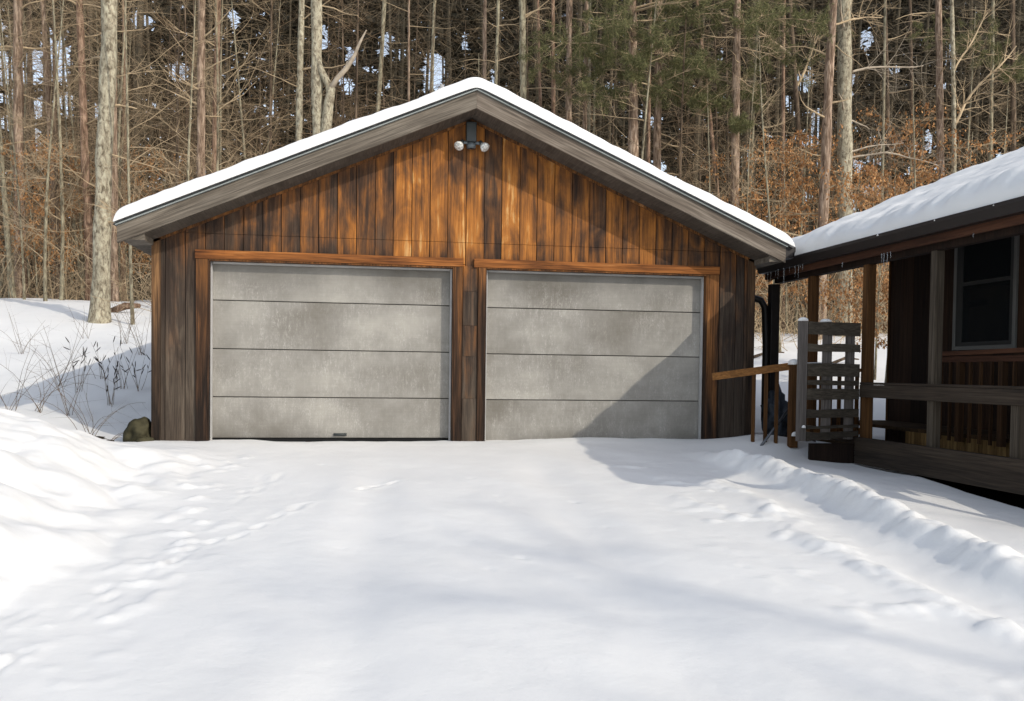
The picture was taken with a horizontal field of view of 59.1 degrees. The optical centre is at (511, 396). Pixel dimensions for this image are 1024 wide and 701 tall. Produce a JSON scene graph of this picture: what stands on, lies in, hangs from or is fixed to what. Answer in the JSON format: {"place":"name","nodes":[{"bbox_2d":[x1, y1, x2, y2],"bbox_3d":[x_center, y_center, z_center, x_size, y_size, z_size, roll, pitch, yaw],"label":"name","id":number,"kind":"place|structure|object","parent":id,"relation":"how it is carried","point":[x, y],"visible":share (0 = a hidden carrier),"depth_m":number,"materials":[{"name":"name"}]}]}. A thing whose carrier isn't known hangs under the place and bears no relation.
{"place":"outdoors","nodes":[
{"label":"outdoors","id":0,"kind":"place"},
{"bbox_2d":[0,1,1001,217],"label":"sky","id":1,"kind":"structure","parent":0,"point":[869,44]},
{"bbox_2d":[0,298,1023,700],"bbox_3d":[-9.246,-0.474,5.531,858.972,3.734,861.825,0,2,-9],"label":"snow ground","id":2,"kind":"structure","parent":0,"point":[742,568],"depth_m":5.39,"materials":[{"name":"snow"}]},
{"bbox_2d":[0,39,42,297],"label":"hardwood tree","id":3,"kind":"object","parent":2,"relation":"on","point":[11,282],"visible":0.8,"depth_m":23.80,"materials":[{"name":"brown plant"}]},
{"bbox_2d":[1,0,50,297],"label":"pine tree","id":4,"kind":"object","parent":2,"relation":"on","point":[30,104],"visible":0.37,"depth_m":27.25,"materials":[{"name":"brown plant"}]},
{"bbox_2d":[0,0,69,297],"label":"pine tree","id":5,"kind":"object","parent":2,"relation":"on","point":[17,99],"visible":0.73,"depth_m":24.44,"materials":[{"name":"brown plant"}]},
{"bbox_2d":[0,138,70,266],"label":"sapling","id":6,"kind":"object","parent":2,"relation":"on","point":[1,242],"visible":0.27,"depth_m":25.47,"materials":[{"name":"beige plant"}]},
{"bbox_2d":[0,2,75,297],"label":"sapling","id":7,"kind":"object","parent":2,"relation":"on","point":[1,279],"visible":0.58,"depth_m":25.02,"materials":[{"name":"beige plant"}]},
{"bbox_2d":[0,135,76,297],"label":"sapling","id":8,"kind":"object","parent":2,"relation":"on","point":[39,209],"visible":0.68,"depth_m":24.11,"materials":[{"name":"brown plant"}]},
{"bbox_2d":[0,1,77,250],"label":"sapling","id":9,"kind":"object","parent":2,"relation":"on","point":[5,89],"visible":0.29,"depth_m":25.87,"materials":[{"name":"beige plant"}]},
{"bbox_2d":[0,24,82,264],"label":"sapling","id":10,"kind":"object","parent":2,"relation":"on","point":[25,64],"visible":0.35,"depth_m":26.44,"materials":[{"name":"beige plant"}]},
{"bbox_2d":[0,0,86,299],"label":"sapling","id":11,"kind":"object","parent":2,"relation":"on","point":[22,254],"visible":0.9,"depth_m":22.71,"materials":[{"name":"beige plant"}]},
{"bbox_2d":[8,0,81,298],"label":"pine tree","id":12,"kind":"object","parent":2,"relation":"on","point":[48,92],"visible":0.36,"depth_m":25.48,"materials":[{"name":"brown plant"}]},
{"bbox_2d":[0,0,95,297],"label":"sapling","id":13,"kind":"object","parent":2,"relation":"on","point":[28,269],"visible":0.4,"depth_m":26.01,"materials":[{"name":"beige plant"}]},
{"bbox_2d":[0,0,97,268],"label":"sapling","id":14,"kind":"object","parent":2,"relation":"on","point":[37,84],"visible":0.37,"depth_m":26.96,"materials":[{"name":"beige plant"}]},
{"bbox_2d":[0,0,100,300],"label":"sapling","id":15,"kind":"object","parent":2,"relation":"on","point":[44,257],"visible":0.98,"depth_m":22.32,"materials":[{"name":"brown plant"}]},
{"bbox_2d":[0,0,100,258],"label":"sapling","id":16,"kind":"object","parent":2,"relation":"on","point":[35,82],"visible":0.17,"depth_m":28.51,"materials":[{"name":"brown plant"}]},
{"bbox_2d":[11,143,94,266],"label":"sapling","id":17,"kind":"object","parent":2,"relation":"on","point":[67,211],"visible":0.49,"depth_m":24.69,"materials":[{"name":"brown plant"}]},
{"bbox_2d":[28,1,97,299],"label":"sapling","id":18,"kind":"object","parent":2,"relation":"on","point":[73,218],"visible":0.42,"depth_m":25.36,"materials":[{"name":"beige plant"}]},
{"bbox_2d":[0,15,136,297],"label":"sapling","id":19,"kind":"object","parent":2,"relation":"on","point":[43,197],"visible":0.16,"depth_m":27.96,"materials":[{"name":"brown plant"}]},
{"bbox_2d":[0,0,144,299],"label":"sapling","id":20,"kind":"object","parent":2,"relation":"on","point":[62,274],"visible":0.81,"depth_m":23.22,"materials":[{"name":"beige plant"}]},
{"bbox_2d":[1,0,159,295],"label":"sapling","id":21,"kind":"object","parent":2,"relation":"on","point":[79,214],"visible":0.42,"depth_m":25.56,"materials":[{"name":"beige plant"}]},
{"bbox_2d":[1,2,163,243],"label":"sapling","id":22,"kind":"object","parent":2,"relation":"on","point":[119,116],"visible":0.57,"depth_m":24.68,"materials":[{"name":"beige plant"}]},
{"bbox_2d":[30,0,140,300],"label":"pine tree","id":23,"kind":"object","parent":2,"relation":"on","point":[81,37],"visible":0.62,"depth_m":24.26,"materials":[{"name":"brown plant"}]},
{"bbox_2d":[0,0,172,298],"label":"sapling","id":24,"kind":"object","parent":2,"relation":"on","point":[57,187],"visible":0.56,"depth_m":24.26,"materials":[{"name":"brown plant"}]},
{"bbox_2d":[30,0,169,224],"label":"sapling","id":25,"kind":"object","parent":2,"relation":"on","point":[92,150],"visible":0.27,"depth_m":27.36,"materials":[{"name":"brown plant"}]},
{"bbox_2d":[59,0,151,301],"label":"pine tree","id":26,"kind":"object","parent":2,"relation":"on","point":[114,266],"visible":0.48,"depth_m":23.57,"materials":[{"name":"brown plant"}]},
{"bbox_2d":[67,2,156,300],"bbox_3d":[-12.488,-9.415,28.920,2.841,13.934,2.818,0,2,-9],"label":"pine tree","id":27,"kind":"object","parent":2,"relation":"on","point":[124,177],"visible":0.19,"depth_m":28.75,"materials":[{"name":"brown plant"}]},
{"bbox_2d":[63,0,170,297],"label":"sapling","id":28,"kind":"object","parent":2,"relation":"on","point":[119,180],"visible":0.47,"depth_m":25.26,"materials":[{"name":"beige plant"}]},
{"bbox_2d":[34,0,205,299],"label":"sapling","id":29,"kind":"object","parent":2,"relation":"on","point":[133,124],"visible":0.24,"depth_m":27.52,"materials":[{"name":"beige plant"}]},
{"bbox_2d":[82,158,163,300],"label":"sapling","id":30,"kind":"object","parent":2,"relation":"on","point":[125,243],"visible":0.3,"depth_m":26.06,"materials":[{"name":"beige plant"}]},
{"bbox_2d":[80,0,186,323],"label":"hardwood tree","id":31,"kind":"object","parent":2,"relation":"on","point":[102,235],"visible":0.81,"depth_m":19.25,"materials":[{"name":"beige plant"}]},
{"bbox_2d":[123,417,150,441],"bbox_3d":[-4.181,0.408,10.172,0.316,0.376,0.383,1,2,18],"label":"stone","id":32,"kind":"object","parent":2,"relation":"on","point":[135,430],"visible":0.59,"depth_m":10.01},
{"bbox_2d":[72,20,227,270],"bbox_3d":[-11.870,-7.491,30.201,5.376,10.182,6.413,-1,2,-40],"label":"sapling","id":33,"kind":"object","parent":2,"relation":"on","point":[166,109],"visible":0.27,"depth_m":29.77,"materials":[{"name":"brown plant"}]},
{"bbox_2d":[80,0,239,324],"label":"sapling","id":34,"kind":"object","parent":2,"relation":"on","point":[129,199],"visible":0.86,"depth_m":18.99,"materials":[{"name":"brown plant"}]},
{"bbox_2d":[78,0,241,250],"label":"sapling","id":35,"kind":"object","parent":2,"relation":"on","point":[167,101],"visible":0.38,"depth_m":30.25,"materials":[{"name":"brown plant"}]},
{"bbox_2d":[113,0,258,287],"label":"sapling","id":36,"kind":"object","parent":2,"relation":"on","point":[189,130],"visible":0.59,"depth_m":21.52,"materials":[{"name":"brown plant"}]},
{"bbox_2d":[118,0,275,200],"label":"sapling","id":37,"kind":"object","parent":2,"relation":"on","point":[177,122],"visible":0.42,"depth_m":23.44,"materials":[{"name":"brown plant"}]},
{"bbox_2d":[151,0,247,182],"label":"pine tree","id":38,"kind":"object","parent":2,"relation":"on","point":[200,106],"visible":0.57,"depth_m":22.45,"materials":[{"name":"brown plant"}]},
{"bbox_2d":[149,0,263,178],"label":"sapling","id":39,"kind":"object","parent":2,"relation":"on","point":[195,136],"visible":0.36,"depth_m":29.34,"materials":[{"name":"brown plant"}]},
{"bbox_2d":[122,0,295,199],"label":"sapling","id":40,"kind":"object","parent":2,"relation":"on","point":[186,89],"visible":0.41,"depth_m":29.05,"materials":[{"name":"brown plant"}]},
{"bbox_2d":[140,0,285,179],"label":"sapling","id":41,"kind":"object","parent":2,"relation":"on","point":[217,98],"visible":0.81,"depth_m":23.02,"materials":[{"name":"beige plant"}]},
{"bbox_2d":[138,0,292,182],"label":"sapling","id":42,"kind":"object","parent":2,"relation":"on","point":[220,127],"visible":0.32,"depth_m":27.91,"materials":[{"name":"beige plant"}]},
{"bbox_2d":[155,0,279,173],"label":"pine tree","id":43,"kind":"object","parent":2,"relation":"on","point":[214,111],"visible":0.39,"depth_m":24.27,"materials":[{"name":"brown plant"}]},
{"bbox_2d":[185,0,310,162],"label":"sapling","id":44,"kind":"object","parent":2,"relation":"on","point":[273,87],"visible":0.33,"depth_m":27.88,"materials":[{"name":"beige plant"}]},
{"bbox_2d":[205,51,292,158],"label":"sapling","id":45,"kind":"object","parent":2,"relation":"on","point":[260,85],"visible":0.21,"depth_m":28.35,"materials":[{"name":"brown plant"}]},
{"bbox_2d":[193,0,307,166],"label":"sapling","id":46,"kind":"object","parent":2,"relation":"on","point":[241,122],"visible":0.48,"depth_m":25.53,"materials":[{"name":"beige plant"}]},
{"bbox_2d":[207,0,365,173],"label":"sapling","id":47,"kind":"object","parent":2,"relation":"on","point":[271,95],"visible":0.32,"depth_m":27.05,"materials":[{"name":"brown plant"}]},
{"bbox_2d":[250,0,353,141],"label":"hardwood tree","id":48,"kind":"object","parent":2,"relation":"on","point":[299,95],"visible":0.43,"depth_m":23.25,"materials":[{"name":"beige plant"}]},
{"bbox_2d":[249,0,397,142],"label":"sapling","id":49,"kind":"object","parent":2,"relation":"on","point":[343,95],"visible":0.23,"depth_m":31.00,"materials":[{"name":"brown plant"}]},
{"bbox_2d":[311,0,366,134],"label":"forked tree","id":50,"kind":"object","parent":2,"relation":"on","point":[322,115],"visible":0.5,"depth_m":21.80,"materials":[{"name":"beige plant"}]},
{"bbox_2d":[271,0,444,137],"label":"sapling","id":51,"kind":"object","parent":2,"relation":"on","point":[356,100],"visible":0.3,"depth_m":22.82,"materials":[{"name":"brown plant"}]},
{"bbox_2d":[373,0,390,111],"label":"hardwood tree","id":52,"kind":"object","parent":2,"relation":"on","point":[380,83],"visible":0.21,"depth_m":27.33,"materials":[{"name":"grey plant"}]},
{"bbox_2d":[0,163,888,350],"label":"underbrush","id":53,"kind":"object","parent":2,"relation":"on","point":[74,295],"visible":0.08,"depth_m":24.24,"materials":[{"name":"beige plant"}]},
{"bbox_2d":[113,84,795,441],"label":"garage","id":54,"kind":"structure","parent":2,"relation":"on","point":[416,275],"depth_m":10.62,"materials":[{"name":"wood"}]},
{"bbox_2d":[210,261,451,440],"bbox_3d":[-2.078,-0.417,10.524,2.738,2.206,0.120,0,2,-9],"label":"garage door","id":55,"kind":"structure","parent":54,"relation":"in","point":[299,352],"depth_m":10.52,"materials":[{"name":"grey metal"}]},
{"bbox_2d":[113,77,794,247],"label":"roof snow","id":56,"kind":"structure","parent":54,"relation":"on","point":[195,185],"depth_m":10.02,"materials":[{"name":"snow"}]},
{"bbox_2d":[454,122,488,151],"bbox_3d":[-0.470,-3.021,10.502,0.410,0.346,0.182,0,2,-9],"label":"floodlight","id":57,"kind":"object","parent":54,"relation":"attached to","point":[471,136],"visible":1,"depth_m":10.50,"materials":[{"name":"metal"}]},
{"bbox_2d":[485,270,703,440],"bbox_3d":[1.009,-0.392,11.040,2.718,2.206,0.120,0,2,-9],"label":"garage door","id":58,"kind":"structure","parent":54,"relation":"in","point":[569,355],"depth_m":11.04,"materials":[{"name":"grey metal"}]},
{"bbox_2d":[482,0,506,79],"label":"pine tree","id":59,"kind":"object","parent":2,"relation":"on","point":[484,36],"visible":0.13,"depth_m":27.42,"materials":[{"name":"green plant"}]},
{"bbox_2d":[461,0,538,84],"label":"hardwood tree","id":60,"kind":"object","parent":2,"relation":"on","point":[498,30],"visible":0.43,"depth_m":25.68,"materials":[{"name":"grey plant"}]},
{"bbox_2d":[0,0,1023,332],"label":"wood","id":61,"kind":"object","parent":2,"relation":"on","point":[452,54],"visible":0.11,"depth_m":48.96,"materials":[{"name":"plant"}]},
{"bbox_2d":[509,0,559,115],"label":"hardwood tree","id":62,"kind":"object","parent":2,"relation":"on","point":[523,16],"visible":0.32,"depth_m":24.62,"materials":[{"name":"grey plant"}]},
{"bbox_2d":[476,0,605,127],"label":"sapling","id":63,"kind":"object","parent":2,"relation":"on","point":[531,60],"visible":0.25,"depth_m":27.07,"materials":[{"name":"brown plant"}]},
{"bbox_2d":[518,0,590,113],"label":"pine tree","id":64,"kind":"object","parent":2,"relation":"on","point":[552,97],"visible":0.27,"depth_m":26.91,"materials":[{"name":"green plant"}]},
{"bbox_2d":[519,0,649,121],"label":"pine tree","id":65,"kind":"object","parent":2,"relation":"on","point":[569,14],"visible":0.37,"depth_m":25.37,"materials":[{"name":"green plant"}]},
{"bbox_2d":[548,0,691,159],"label":"sapling","id":66,"kind":"object","parent":2,"relation":"on","point":[644,128],"visible":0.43,"depth_m":23.16,"materials":[{"name":"beige plant"}]},
{"bbox_2d":[516,0,744,157],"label":"pine tree","id":67,"kind":"object","parent":2,"relation":"on","point":[632,59],"visible":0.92,"depth_m":23.75,"materials":[{"name":"green plant"}]},
{"bbox_2d":[617,0,760,174],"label":"pine tree","id":68,"kind":"object","parent":2,"relation":"on","point":[657,126],"visible":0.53,"depth_m":25.72,"materials":[{"name":"green plant"}]},
{"bbox_2d":[629,9,781,221],"bbox_3d":[5.117,-5.963,24.296,4.900,9.280,5.845,1,2,-4],"label":"sapling","id":69,"kind":"object","parent":2,"relation":"on","point":[680,143],"visible":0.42,"depth_m":24.44,"materials":[{"name":"brown plant"}]},
{"bbox_2d":[667,0,780,217],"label":"sapling","id":70,"kind":"object","parent":2,"relation":"on","point":[727,168],"visible":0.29,"depth_m":32.48,"materials":[{"name":"brown plant"}]},
{"bbox_2d":[652,0,803,236],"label":"sapling","id":71,"kind":"object","parent":2,"relation":"on","point":[717,145],"visible":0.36,"depth_m":28.97,"materials":[{"name":"brown plant"}]},
{"bbox_2d":[701,141,790,300],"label":"sapling","id":72,"kind":"object","parent":2,"relation":"on","point":[755,195],"visible":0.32,"depth_m":24.75,"materials":[{"name":"beige plant"}]},
{"bbox_2d":[637,0,857,207],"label":"pine tree","id":73,"kind":"object","parent":2,"relation":"on","point":[737,128],"visible":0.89,"depth_m":24.57,"materials":[{"name":"green plant"}]},
{"bbox_2d":[704,0,805,234],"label":"sapling","id":74,"kind":"object","parent":2,"relation":"on","point":[748,176],"visible":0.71,"depth_m":24.20,"materials":[{"name":"brown plant"}]},
{"bbox_2d":[712,8,815,350],"bbox_3d":[5.946,-4.950,21.632,3.032,8.357,2.775,1,2,22],"label":"sapling","id":75,"kind":"object","parent":2,"relation":"on","point":[766,173],"visible":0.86,"depth_m":21.40,"materials":[{"name":"brown plant"}]},
{"bbox_2d":[710,0,836,317],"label":"hardwood tree","id":76,"kind":"object","parent":2,"relation":"on","point":[796,83],"visible":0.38,"depth_m":29.51,"materials":[{"name":"brown plant"}]},
{"bbox_2d":[760,385,787,436],"bbox_3d":[3.349,0.281,11.475,0.393,0.893,0.338,1,2,17],"label":"tarp","id":77,"kind":"object","parent":2,"relation":"on","point":[782,409],"visible":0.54,"depth_m":11.37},
{"bbox_2d":[744,0,814,332],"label":"hardwood tree","id":78,"kind":"object","parent":2,"relation":"on","point":[783,112],"visible":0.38,"depth_m":31.38,"materials":[{"name":"beige plant"}]},
{"bbox_2d":[739,165,832,327],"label":"sapling","id":79,"kind":"object","parent":2,"relation":"on","point":[787,228],"visible":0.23,"depth_m":25.93,"materials":[{"name":"brown plant"}]},
{"bbox_2d":[712,359,860,447],"bbox_3d":[3.314,0.078,10.443,2.010,1.020,0.396,0,2,-12],"label":"ramp railing","id":80,"kind":"object","parent":2,"relation":"on","point":[791,365],"visible":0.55,"depth_m":10.36,"materials":[{"name":"brown wood"}]},
{"bbox_2d":[744,140,835,303],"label":"sapling","id":81,"kind":"object","parent":2,"relation":"on","point":[777,223],"visible":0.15,"depth_m":29.18,"materials":[{"name":"beige plant"}]},
{"bbox_2d":[740,124,843,333],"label":"sapling","id":82,"kind":"object","parent":2,"relation":"on","point":[794,206],"visible":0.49,"depth_m":25.12,"materials":[{"name":"beige plant"}]},
{"bbox_2d":[715,15,883,333],"bbox_3d":[8.302,-6.610,27.232,4.848,10.339,4.572,1,2,-3],"label":"sapling","id":83,"kind":"object","parent":2,"relation":"on","point":[796,307],"visible":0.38,"depth_m":27.38,"materials":[{"name":"beige plant"}]},
{"bbox_2d":[767,124,870,296],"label":"sapling","id":84,"kind":"object","parent":2,"relation":"on","point":[795,158],"visible":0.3,"depth_m":27.12,"materials":[{"name":"beige plant"}]},
{"bbox_2d":[777,0,890,338],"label":"pine tree","id":85,"kind":"object","parent":2,"relation":"on","point":[825,155],"visible":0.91,"depth_m":24.07,"materials":[{"name":"brown plant"}]},
{"bbox_2d":[788,159,893,322],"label":"sapling","id":86,"kind":"object","parent":2,"relation":"on","point":[850,271],"visible":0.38,"depth_m":18.36,"materials":[{"name":"beige plant"}]},
{"bbox_2d":[819,163,927,379],"bbox_3d":[7.271,-2.226,17.593,2.318,4.445,2.033,1,2,2],"label":"sapling","id":87,"kind":"object","parent":2,"relation":"on","point":[887,280],"visible":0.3,"depth_m":17.63,"materials":[{"name":"beige plant"}]},
{"bbox_2d":[854,0,901,333],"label":"hardwood tree","id":88,"kind":"object","parent":2,"relation":"on","point":[883,89],"visible":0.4,"depth_m":28.71,"materials":[{"name":"brown plant"}]},
{"bbox_2d":[854,0,921,198],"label":"hardwood tree","id":89,"kind":"object","parent":2,"relation":"on","point":[888,106],"visible":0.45,"depth_m":30.85,"materials":[{"name":"brown plant"}]},
{"bbox_2d":[755,196,1023,494],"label":"house","id":90,"kind":"structure","parent":2,"relation":"on","point":[951,390],"depth_m":9.78,"materials":[{"name":"wood"}]},
{"bbox_2d":[795,317,860,440],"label":"pallet gate","id":91,"kind":"structure","parent":90,"relation":"attached to","point":[826,369],"depth_m":9.75,"materials":[{"name":"grey wood"}]},
{"bbox_2d":[791,147,1023,255],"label":"porch roof snow","id":92,"kind":"structure","parent":90,"relation":"on","point":[998,179],"depth_m":9.30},
{"bbox_2d":[952,235,1019,349],"bbox_3d":[5.277,-1.243,10.099,0.032,1.430,1.030,0,2,-9],"label":"window","id":93,"kind":"structure","parent":90,"relation":"in","point":[986,274],"depth_m":10.07,"materials":[{"name":"black glass"}]},
{"bbox_2d":[830,156,948,382],"bbox_3d":[6.776,-1.937,15.975,2.033,4.445,2.318,0,2,-30],"label":"sapling","id":94,"kind":"object","parent":2,"relation":"on","point":[884,183],"visible":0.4,"depth_m":16.08,"materials":[{"name":"beige plant"}]},
{"bbox_2d":[852,111,933,333],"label":"sapling","id":95,"kind":"object","parent":2,"relation":"on","point":[902,143],"visible":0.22,"depth_m":30.59,"materials":[{"name":"beige plant"}]},
{"bbox_2d":[833,0,986,336],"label":"hardwood tree","id":96,"kind":"object","parent":2,"relation":"on","point":[844,113],"visible":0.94,"depth_m":24.83,"materials":[{"name":"brown plant"}]},
{"bbox_2d":[854,101,972,274],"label":"sapling","id":97,"kind":"object","parent":2,"relation":"on","point":[902,138],"visible":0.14,"depth_m":30.26,"materials":[{"name":"beige plant"}]},
{"bbox_2d":[892,0,935,191],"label":"hardwood tree","id":98,"kind":"object","parent":2,"relation":"on","point":[910,54],"visible":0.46,"depth_m":33.28,"materials":[{"name":"brown plant"}]},
{"bbox_2d":[866,61,968,280],"bbox_3d":[11.793,-5.592,26.883,3.771,8.354,3.693,1,2,8],"label":"sapling","id":99,"kind":"object","parent":2,"relation":"on","point":[914,143],"visible":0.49,"depth_m":26.50,"materials":[{"name":"beige plant"}]},
{"bbox_2d":[893,0,975,180],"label":"pine tree","id":100,"kind":"object","parent":2,"relation":"on","point":[937,12],"visible":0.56,"depth_m":27.82,"materials":[{"name":"brown plant"}]},
{"bbox_2d":[866,0,1022,185],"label":"sapling","id":101,"kind":"object","parent":2,"relation":"on","point":[972,76],"visible":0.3,"depth_m":30.33,"materials":[{"name":"beige plant"}]},
{"bbox_2d":[905,0,1023,150],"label":"pine tree","id":102,"kind":"object","parent":2,"relation":"on","point":[1014,75],"visible":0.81,"depth_m":30.53,"materials":[{"name":"green plant"}]},
{"bbox_2d":[911,128,1023,186],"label":"sapling","id":103,"kind":"object","parent":2,"relation":"on","point":[979,143],"visible":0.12,"depth_m":26.75,"materials":[{"name":"beige plant"}]},
{"bbox_2d":[937,0,1023,173],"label":"crooked tree","id":104,"kind":"object","parent":2,"relation":"on","point":[954,104],"visible":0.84,"depth_m":27.56,"materials":[{"name":"brown plant"}]},
{"bbox_2d":[971,0,1010,160],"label":"hardwood tree","id":105,"kind":"object","parent":2,"relation":"on","point":[990,112],"visible":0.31,"depth_m":31.44,"materials":[{"name":"grey plant"}]},
{"bbox_2d":[912,475,1023,508],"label":"soil","id":106,"kind":"structure","parent":0,"point":[1013,499],"depth_m":9.58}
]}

